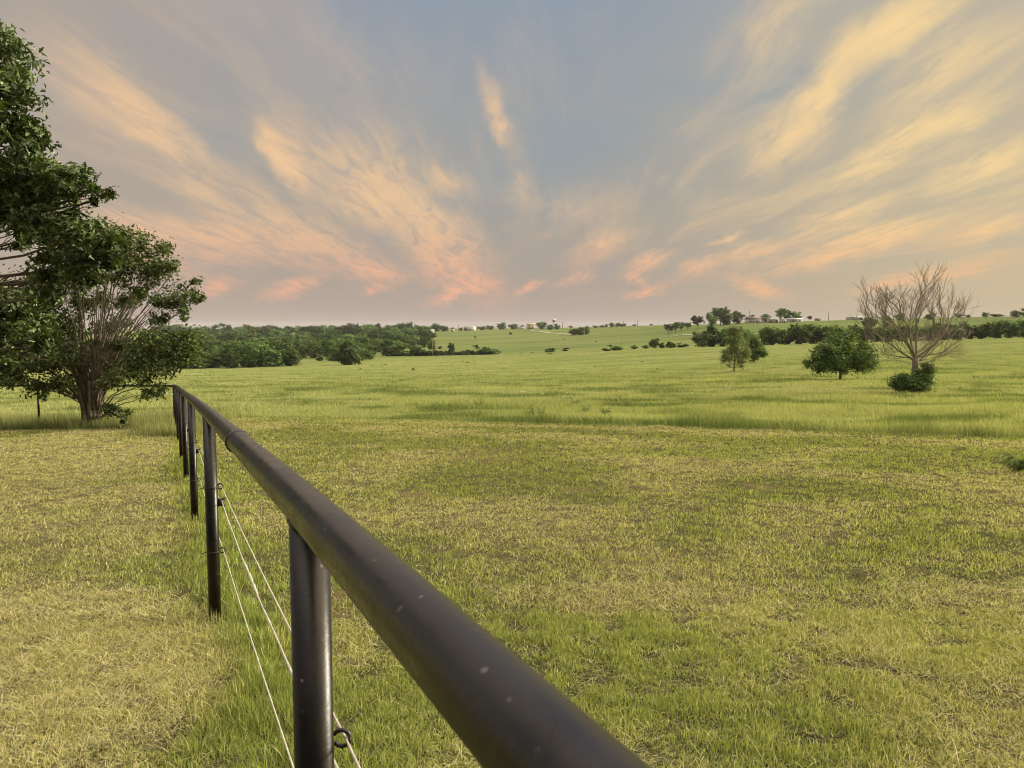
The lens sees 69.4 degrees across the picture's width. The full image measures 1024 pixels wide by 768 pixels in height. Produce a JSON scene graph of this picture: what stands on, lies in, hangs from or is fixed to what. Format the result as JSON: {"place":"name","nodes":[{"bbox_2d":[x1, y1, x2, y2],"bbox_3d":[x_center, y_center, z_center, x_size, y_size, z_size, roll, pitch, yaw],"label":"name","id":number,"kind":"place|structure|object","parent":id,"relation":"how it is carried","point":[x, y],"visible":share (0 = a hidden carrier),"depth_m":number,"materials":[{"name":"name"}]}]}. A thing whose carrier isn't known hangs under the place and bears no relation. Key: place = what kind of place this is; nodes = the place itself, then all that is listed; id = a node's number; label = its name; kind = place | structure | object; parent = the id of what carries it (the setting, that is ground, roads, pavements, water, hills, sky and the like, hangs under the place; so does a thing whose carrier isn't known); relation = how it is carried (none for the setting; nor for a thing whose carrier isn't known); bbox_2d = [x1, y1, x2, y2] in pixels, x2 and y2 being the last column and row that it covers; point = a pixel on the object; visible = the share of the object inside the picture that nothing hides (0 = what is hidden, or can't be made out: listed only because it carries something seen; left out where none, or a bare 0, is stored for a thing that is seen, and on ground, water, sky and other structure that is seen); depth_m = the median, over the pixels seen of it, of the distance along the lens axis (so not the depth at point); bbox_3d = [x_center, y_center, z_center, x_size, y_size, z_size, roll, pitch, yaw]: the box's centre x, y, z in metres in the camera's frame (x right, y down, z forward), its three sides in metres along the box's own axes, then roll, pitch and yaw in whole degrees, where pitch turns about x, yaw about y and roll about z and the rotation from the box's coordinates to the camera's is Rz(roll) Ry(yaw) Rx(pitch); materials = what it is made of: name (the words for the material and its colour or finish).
{"place":"outdoors","nodes":[
{"label":"outdoors","id":0,"kind":"place"},
{"bbox_2d":[0,316,1023,767],"bbox_3d":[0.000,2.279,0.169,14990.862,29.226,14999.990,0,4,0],"label":"ground","id":1,"kind":"structure","parent":0,"point":[526,342],"depth_m":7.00,"materials":[{"name":"green plant"}]},
{"bbox_2d":[0,19,128,371],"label":"oak tree","id":2,"kind":"object","parent":1,"relation":"on","point":[32,200],"visible":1,"depth_m":9.33,"materials":[{"name":"green plant"}]},
{"bbox_2d":[0,384,172,419],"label":"cross fence","id":3,"kind":"object","parent":1,"relation":"on","point":[38,404],"visible":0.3,"depth_m":23.27,"materials":[{"name":"black metal"}]},
{"bbox_2d":[0,212,211,426],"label":"myrtle tree","id":4,"kind":"object","parent":1,"relation":"on","point":[96,376],"visible":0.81,"depth_m":21.75,"materials":[{"name":"green plant"}]},
{"bbox_2d":[166,323,183,332],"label":"valley tree","id":5,"kind":"object","parent":1,"relation":"on","point":[172,327],"visible":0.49,"depth_m":1016.92,"materials":[{"name":"green plant"}]},
{"bbox_2d":[184,349,212,368],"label":"valley tree","id":6,"kind":"object","parent":1,"relation":"on","point":[203,363],"visible":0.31,"depth_m":249.50,"materials":[{"name":"green plant"}]},
{"bbox_2d":[200,350,223,367],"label":"valley tree","id":7,"kind":"object","parent":1,"relation":"on","point":[216,358],"visible":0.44,"depth_m":256.94,"materials":[{"name":"green plant"}]},
{"bbox_2d":[204,324,220,331],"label":"valley tree","id":8,"kind":"object","parent":1,"relation":"on","point":[213,328],"visible":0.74,"depth_m":986.58,"materials":[{"name":"green plant"}]},
{"bbox_2d":[203,347,225,366],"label":"valley tree","id":9,"kind":"object","parent":1,"relation":"on","point":[207,350],"visible":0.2,"depth_m":266.38,"materials":[{"name":"green plant"}]},
{"bbox_2d":[206,338,226,346],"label":"valley tree","id":10,"kind":"object","parent":1,"relation":"on","point":[215,342],"visible":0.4,"depth_m":465.51,"materials":[{"name":"green plant"}]},
{"bbox_2d":[214,333,228,342],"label":"valley tree","id":11,"kind":"object","parent":1,"relation":"on","point":[220,337],"visible":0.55,"depth_m":567.75,"materials":[{"name":"green plant"}]},
{"bbox_2d":[218,322,232,332],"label":"valley tree","id":12,"kind":"object","parent":1,"relation":"on","point":[228,327],"visible":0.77,"depth_m":1019.40,"materials":[{"name":"green plant"}]},
{"bbox_2d":[221,347,242,368],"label":"valley tree","id":13,"kind":"object","parent":1,"relation":"on","point":[230,361],"visible":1,"depth_m":244.61,"materials":[{"name":"green plant"}]},
{"bbox_2d":[226,332,238,340],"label":"valley tree","id":14,"kind":"object","parent":1,"relation":"on","point":[231,336],"visible":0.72,"depth_m":650.88,"materials":[{"name":"green plant"}]},
{"bbox_2d":[222,338,257,366],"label":"valley tree","id":15,"kind":"object","parent":1,"relation":"on","point":[238,347],"visible":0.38,"depth_m":255.40,"materials":[{"name":"green plant"}]},
{"bbox_2d":[241,328,256,335],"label":"valley tree","id":16,"kind":"object","parent":1,"relation":"on","point":[251,331],"visible":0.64,"depth_m":784.40,"materials":[{"name":"green plant"}]},
{"bbox_2d":[240,348,263,367],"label":"valley tree","id":17,"kind":"object","parent":1,"relation":"on","point":[250,361],"visible":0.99,"depth_m":248.46,"materials":[{"name":"green plant"}]},
{"bbox_2d":[243,340,274,366],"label":"valley tree","id":18,"kind":"object","parent":1,"relation":"on","point":[260,345],"visible":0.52,"depth_m":254.20,"materials":[{"name":"green plant"}]},
{"bbox_2d":[252,331,274,338],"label":"valley tree","id":19,"kind":"object","parent":1,"relation":"on","point":[268,333],"visible":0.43,"depth_m":640.39,"materials":[{"name":"green plant"}]},
{"bbox_2d":[260,348,286,366],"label":"valley tree","id":20,"kind":"object","parent":1,"relation":"on","point":[273,359],"visible":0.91,"depth_m":250.93,"materials":[{"name":"green plant"}]},
{"bbox_2d":[270,329,287,336],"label":"valley tree","id":21,"kind":"object","parent":1,"relation":"on","point":[277,332],"visible":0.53,"depth_m":766.30,"materials":[{"name":"green plant"}]},
{"bbox_2d":[263,338,299,363],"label":"valley tree","id":22,"kind":"object","parent":1,"relation":"on","point":[277,345],"visible":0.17,"depth_m":266.22,"materials":[{"name":"green plant"}]},
{"bbox_2d":[283,326,295,332],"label":"valley tree","id":23,"kind":"object","parent":1,"relation":"on","point":[289,329],"visible":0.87,"depth_m":1013.62,"materials":[{"name":"green plant"}]},
{"bbox_2d":[279,346,301,365],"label":"valley tree","id":24,"kind":"object","parent":1,"relation":"on","point":[291,356],"visible":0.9,"depth_m":255.78,"materials":[{"name":"green plant"}]},
{"bbox_2d":[280,337,301,347],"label":"valley tree","id":25,"kind":"object","parent":1,"relation":"on","point":[295,342],"visible":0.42,"depth_m":374.74,"materials":[{"name":"green plant"}]},
{"bbox_2d":[294,344,310,357],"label":"valley tree","id":26,"kind":"object","parent":1,"relation":"on","point":[300,349],"visible":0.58,"depth_m":338.56,"materials":[{"name":"green plant"}]},
{"bbox_2d":[293,334,316,340],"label":"valley tree","id":27,"kind":"object","parent":1,"relation":"on","point":[301,337],"visible":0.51,"depth_m":555.04,"materials":[{"name":"green plant"}]},
{"bbox_2d":[302,340,321,357],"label":"valley tree","id":28,"kind":"object","parent":1,"relation":"on","point":[311,347],"visible":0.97,"depth_m":333.66,"materials":[{"name":"green plant"}]},
{"bbox_2d":[308,326,324,336],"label":"valley tree","id":29,"kind":"object","parent":1,"relation":"on","point":[314,330],"visible":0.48,"depth_m":756.03,"materials":[{"name":"green plant"}]},
{"bbox_2d":[309,334,330,339],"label":"valley tree","id":30,"kind":"object","parent":1,"relation":"on","point":[316,335],"visible":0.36,"depth_m":561.75,"materials":[{"name":"green plant"}]},
{"bbox_2d":[320,339,338,357],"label":"valley tree","id":31,"kind":"object","parent":1,"relation":"on","point":[330,346],"visible":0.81,"depth_m":324.41,"materials":[{"name":"green plant"}]},
{"bbox_2d":[324,326,338,334],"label":"valley tree","id":32,"kind":"object","parent":1,"relation":"on","point":[327,330],"visible":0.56,"depth_m":790.45,"materials":[{"name":"green plant"}]},
{"bbox_2d":[334,327,353,336],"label":"valley tree","id":33,"kind":"object","parent":1,"relation":"on","point":[348,330],"visible":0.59,"depth_m":785.76,"materials":[{"name":"green plant"}]},
{"bbox_2d":[331,339,362,364],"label":"lone oak","id":34,"kind":"object","parent":1,"relation":"on","point":[347,353],"visible":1,"depth_m":249.03,"materials":[{"name":"green plant"}]},
{"bbox_2d":[352,334,370,341],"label":"valley tree","id":35,"kind":"object","parent":1,"relation":"on","point":[360,337],"visible":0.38,"depth_m":563.51,"materials":[{"name":"green plant"}]},
{"bbox_2d":[354,342,370,360],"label":"hedge tree","id":36,"kind":"object","parent":1,"relation":"on","point":[364,351],"visible":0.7,"depth_m":289.14,"materials":[{"name":"green plant"}]},
{"bbox_2d":[358,324,378,334],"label":"valley tree","id":37,"kind":"object","parent":1,"relation":"on","point":[366,329],"visible":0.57,"depth_m":789.21,"materials":[{"name":"green plant"}]},
{"bbox_2d":[361,342,379,359],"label":"hedge tree","id":38,"kind":"object","parent":1,"relation":"on","point":[372,348],"visible":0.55,"depth_m":299.66,"materials":[{"name":"green plant"}]},
{"bbox_2d":[367,330,381,340],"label":"valley tree","id":39,"kind":"object","parent":1,"relation":"on","point":[373,333],"visible":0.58,"depth_m":650.35,"materials":[{"name":"green plant"}]},
{"bbox_2d":[371,338,385,351],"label":"valley tree","id":40,"kind":"object","parent":1,"relation":"on","point":[377,343],"visible":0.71,"depth_m":423.98,"materials":[{"name":"green plant"}]},
{"bbox_2d":[380,347,397,355],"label":"hedge shrub","id":41,"kind":"object","parent":1,"relation":"on","point":[386,351],"visible":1,"depth_m":346.31,"materials":[{"name":"green plant"}]},
{"bbox_2d":[380,339,401,350],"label":"valley tree","id":42,"kind":"object","parent":1,"relation":"on","point":[386,345],"visible":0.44,"depth_m":417.88,"materials":[{"name":"green plant"}]},
{"bbox_2d":[389,344,406,355],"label":"hedge shrub","id":43,"kind":"object","parent":1,"relation":"on","point":[397,347],"visible":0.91,"depth_m":348.69,"materials":[{"name":"green plant"}]},
{"bbox_2d":[390,340,410,352],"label":"valley tree","id":44,"kind":"object","parent":1,"relation":"on","point":[394,343],"visible":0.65,"depth_m":403.29,"materials":[{"name":"green plant"}]},
{"bbox_2d":[399,322,412,329],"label":"valley tree","id":45,"kind":"object","parent":1,"relation":"on","point":[407,325],"visible":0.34,"depth_m":856.22,"materials":[{"name":"green plant"}]},
{"bbox_2d":[401,334,417,348],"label":"valley tree","id":46,"kind":"object","parent":1,"relation":"on","point":[410,340],"visible":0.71,"depth_m":486.35,"materials":[{"name":"green plant"}]},
{"bbox_2d":[403,327,418,336],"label":"valley tree","id":47,"kind":"object","parent":1,"relation":"on","point":[410,332],"visible":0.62,"depth_m":656.93,"materials":[{"name":"green plant"}]},
{"bbox_2d":[172,384,650,767],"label":"pipe fence","id":48,"kind":"object","parent":1,"relation":"on","point":[496,702],"visible":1,"depth_m":0.84,"materials":[{"name":"black metal"}]},
{"bbox_2d":[409,345,436,355],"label":"hedge shrub","id":49,"kind":"object","parent":1,"relation":"on","point":[423,352],"visible":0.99,"depth_m":348.53,"materials":[{"name":"green plant"}]},
{"bbox_2d":[420,337,428,347],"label":"slope tree","id":50,"kind":"object","parent":1,"relation":"on","point":[424,341],"visible":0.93,"depth_m":498.36,"materials":[{"name":"green plant"}]},
{"bbox_2d":[416,330,436,339],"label":"valley tree","id":51,"kind":"object","parent":1,"relation":"on","point":[432,334],"visible":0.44,"depth_m":662.11,"materials":[{"name":"green plant"}]},
{"bbox_2d":[447,343,454,354],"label":"hedge shrub","id":52,"kind":"object","parent":1,"relation":"on","point":[451,350],"visible":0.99,"depth_m":349.00,"materials":[{"name":"green plant"}]},
{"bbox_2d":[464,326,475,330],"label":"metal barn","id":53,"kind":"structure","parent":1,"relation":"on","point":[469,328],"depth_m":1007.73,"materials":[{"name":"white metal"}]},
{"bbox_2d":[472,345,493,354],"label":"hedge shrub","id":54,"kind":"object","parent":1,"relation":"on","point":[483,350],"visible":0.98,"depth_m":348.37,"materials":[{"name":"green plant"}]},
{"bbox_2d":[0,336,1023,437],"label":"tall grass","id":55,"kind":"structure","parent":1,"relation":"on","point":[155,420],"depth_m":38.15,"materials":[{"name":"green plant"}]},
{"bbox_2d":[535,321,546,328],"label":"skyline tree","id":56,"kind":"object","parent":1,"relation":"on","point":[540,325],"visible":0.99,"depth_m":976.34,"materials":[{"name":"green plant"}]},
{"bbox_2d":[648,338,659,347],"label":"hedge tree","id":57,"kind":"object","parent":1,"relation":"on","point":[654,343],"visible":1,"depth_m":254.18,"materials":[{"name":"green plant"}]},
{"bbox_2d":[690,315,704,325],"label":"farm tree","id":58,"kind":"object","parent":1,"relation":"on","point":[695,320],"visible":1,"depth_m":547.11,"materials":[{"name":"green plant"}]},
{"bbox_2d":[690,331,711,346],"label":"hedgerow tree","id":59,"kind":"object","parent":1,"relation":"on","point":[700,340],"visible":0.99,"depth_m":254.99,"materials":[{"name":"green plant"}]},
{"bbox_2d":[701,324,720,346],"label":"hedgerow tree","id":60,"kind":"object","parent":1,"relation":"on","point":[712,330],"visible":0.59,"depth_m":259.72,"materials":[{"name":"green plant"}]},
{"bbox_2d":[705,312,717,326],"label":"farm tree","id":61,"kind":"object","parent":1,"relation":"on","point":[711,319],"visible":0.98,"depth_m":556.38,"materials":[{"name":"green plant"}]},
{"bbox_2d":[710,306,730,325],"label":"farm tree","id":62,"kind":"object","parent":1,"relation":"on","point":[719,313],"visible":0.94,"depth_m":564.77,"materials":[{"name":"green plant"}]},
{"bbox_2d":[712,327,729,346],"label":"hedgerow tree","id":63,"kind":"object","parent":1,"relation":"on","point":[718,339],"visible":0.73,"depth_m":256.73,"materials":[{"name":"green plant"}]},
{"bbox_2d":[721,310,733,324],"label":"farm tree","id":64,"kind":"object","parent":1,"relation":"on","point":[726,321],"visible":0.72,"depth_m":570.23,"materials":[{"name":"green plant"}]},
{"bbox_2d":[718,324,753,371],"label":"slender tree","id":65,"kind":"object","parent":1,"relation":"on","point":[733,348],"visible":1,"depth_m":91.67,"materials":[{"name":"green plant"}]},
{"bbox_2d":[732,310,745,323],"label":"farm tree","id":66,"kind":"object","parent":1,"relation":"on","point":[738,316],"visible":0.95,"depth_m":577.12,"materials":[{"name":"green plant"}]},
{"bbox_2d":[736,330,753,345],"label":"hedgerow tree","id":67,"kind":"object","parent":1,"relation":"on","point":[745,333],"visible":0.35,"depth_m":256.36,"materials":[{"name":"green plant"}]},
{"bbox_2d":[744,316,761,322],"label":"farmhouse","id":68,"kind":"object","parent":1,"relation":"on","point":[752,319],"visible":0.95,"depth_m":598.83,"materials":[{"name":"white"}]},
{"bbox_2d":[741,332,768,361],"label":"bushy tree","id":69,"kind":"object","parent":1,"relation":"on","point":[761,351],"visible":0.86,"depth_m":121.47,"materials":[{"name":"green plant"}]},
{"bbox_2d":[757,328,771,344],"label":"hedgerow tree","id":70,"kind":"object","parent":1,"relation":"on","point":[761,334],"visible":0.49,"depth_m":260.39,"materials":[{"name":"green plant"}]},
{"bbox_2d":[762,325,784,344],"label":"hedgerow tree","id":71,"kind":"object","parent":1,"relation":"on","point":[775,335],"visible":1,"depth_m":256.48,"materials":[{"name":"green plant"}]},
{"bbox_2d":[775,308,788,322],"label":"farm tree","id":72,"kind":"object","parent":1,"relation":"on","point":[780,312],"visible":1,"depth_m":584.68,"materials":[{"name":"green plant"}]},
{"bbox_2d":[778,327,794,344],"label":"hedgerow tree","id":73,"kind":"object","parent":1,"relation":"on","point":[787,339],"visible":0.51,"depth_m":260.70,"materials":[{"name":"green plant"}]},
{"bbox_2d":[785,318,802,321],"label":"mobile home","id":74,"kind":"object","parent":1,"relation":"on","point":[794,319],"visible":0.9,"depth_m":597.89,"materials":[{"name":"grey"}]},
{"bbox_2d":[788,322,812,343],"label":"hedgerow tree","id":75,"kind":"object","parent":1,"relation":"on","point":[798,334],"visible":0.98,"depth_m":254.74,"materials":[{"name":"green plant"}]},
{"bbox_2d":[803,323,825,343],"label":"hedgerow tree","id":76,"kind":"object","parent":1,"relation":"on","point":[816,333],"visible":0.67,"depth_m":259.71,"materials":[{"name":"green plant"}]},
{"bbox_2d":[818,326,833,342],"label":"hedgerow tree","id":77,"kind":"object","parent":1,"relation":"on","point":[824,335],"visible":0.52,"depth_m":255.80,"materials":[{"name":"green plant"}]},
{"bbox_2d":[796,322,883,378],"bbox_3d":[27.414,-2.673,61.954,6.891,5.069,4.658,0,4,0],"label":"round tree","id":78,"kind":"object","parent":1,"relation":"on","point":[840,355],"visible":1,"depth_m":61.33,"materials":[{"name":"green plant"}]},
{"bbox_2d":[855,327,871,341],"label":"hedgerow tree","id":79,"kind":"object","parent":1,"relation":"on","point":[862,333],"visible":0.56,"depth_m":260.30,"materials":[{"name":"green plant"}]},
{"bbox_2d":[861,315,876,327],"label":"hill tree","id":80,"kind":"object","parent":1,"relation":"on","point":[863,322],"visible":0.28,"depth_m":418.28,"materials":[{"name":"green plant"}]},
{"bbox_2d":[864,326,887,341],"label":"hedgerow tree","id":81,"kind":"object","parent":1,"relation":"on","point":[878,339],"visible":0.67,"depth_m":255.94,"materials":[{"name":"green plant"}]},
{"bbox_2d":[876,326,896,341],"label":"hedgerow tree","id":82,"kind":"object","parent":1,"relation":"on","point":[887,332],"visible":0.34,"depth_m":260.45,"materials":[{"name":"green plant"}]},
{"bbox_2d":[893,325,913,340],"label":"hedgerow tree","id":83,"kind":"object","parent":1,"relation":"on","point":[901,328],"visible":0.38,"depth_m":255.53,"materials":[{"name":"green plant"}]},
{"bbox_2d":[881,362,939,392],"bbox_3d":[23.674,-0.289,43.748,3.194,2.061,2.154,0,4,0],"label":"ivy shrub","id":84,"kind":"object","parent":1,"relation":"on","point":[918,381],"visible":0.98,"depth_m":43.48,"materials":[{"name":"green plant"}]},
{"bbox_2d":[905,325,921,340],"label":"hedgerow tree","id":85,"kind":"object","parent":1,"relation":"on","point":[914,329],"visible":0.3,"depth_m":261.18,"materials":[{"name":"green plant"}]},
{"bbox_2d":[851,261,978,376],"bbox_3d":[24.206,-3.369,44.618,8.303,8.106,6.850,0,4,0],"label":"bare tree","id":86,"kind":"object","parent":1,"relation":"on","point":[915,357],"visible":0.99,"depth_m":44.13,"materials":[{"name":"brown plant"}]},
{"bbox_2d":[918,324,939,340],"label":"hedgerow tree","id":87,"kind":"object","parent":1,"relation":"on","point":[930,329],"visible":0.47,"depth_m":255.30,"materials":[{"name":"green plant"}]},
{"bbox_2d":[932,322,950,339],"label":"hedgerow tree","id":88,"kind":"object","parent":1,"relation":"on","point":[942,329],"visible":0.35,"depth_m":260.65,"materials":[{"name":"green plant"}]},
{"bbox_2d":[946,321,969,339],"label":"hedgerow tree","id":89,"kind":"object","parent":1,"relation":"on","point":[955,336],"visible":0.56,"depth_m":255.39,"materials":[{"name":"green plant"}]},
{"bbox_2d":[962,326,978,338],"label":"hedgerow tree","id":90,"kind":"object","parent":1,"relation":"on","point":[968,329],"visible":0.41,"depth_m":260.10,"materials":[{"name":"green plant"}]},
{"bbox_2d":[969,322,993,338],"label":"hedgerow tree","id":91,"kind":"object","parent":1,"relation":"on","point":[981,332],"visible":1,"depth_m":255.91,"materials":[{"name":"green plant"}]},
{"bbox_2d":[986,318,1007,337],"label":"hedgerow tree","id":92,"kind":"object","parent":1,"relation":"on","point":[995,332],"visible":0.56,"depth_m":260.00,"materials":[{"name":"green plant"}]},
{"bbox_2d":[998,320,1021,337],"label":"hedgerow tree","id":93,"kind":"object","parent":1,"relation":"on","point":[1008,329],"visible":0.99,"depth_m":255.13,"materials":[{"name":"green plant"}]},
{"bbox_2d":[997,453,1023,470],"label":"weed","id":94,"kind":"object","parent":1,"relation":"on","point":[1017,464],"visible":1,"depth_m":10.42,"materials":[{"name":"green plant"}]},
{"bbox_2d":[1009,310,1021,317],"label":"hill tree","id":95,"kind":"object","parent":1,"relation":"on","point":[1014,313],"visible":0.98,"depth_m":557.20,"materials":[{"name":"green plant"}]},
{"bbox_2d":[1015,317,1023,337],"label":"hedgerow tree","id":96,"kind":"object","parent":1,"relation":"on","point":[1020,321],"visible":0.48,"depth_m":260.24,"materials":[{"name":"green plant"}]},
{"bbox_2d":[0,0,1023,327],"label":"sky","id":97,"kind":"structure","parent":0,"point":[450,163],"materials":[{"name":"blue"}]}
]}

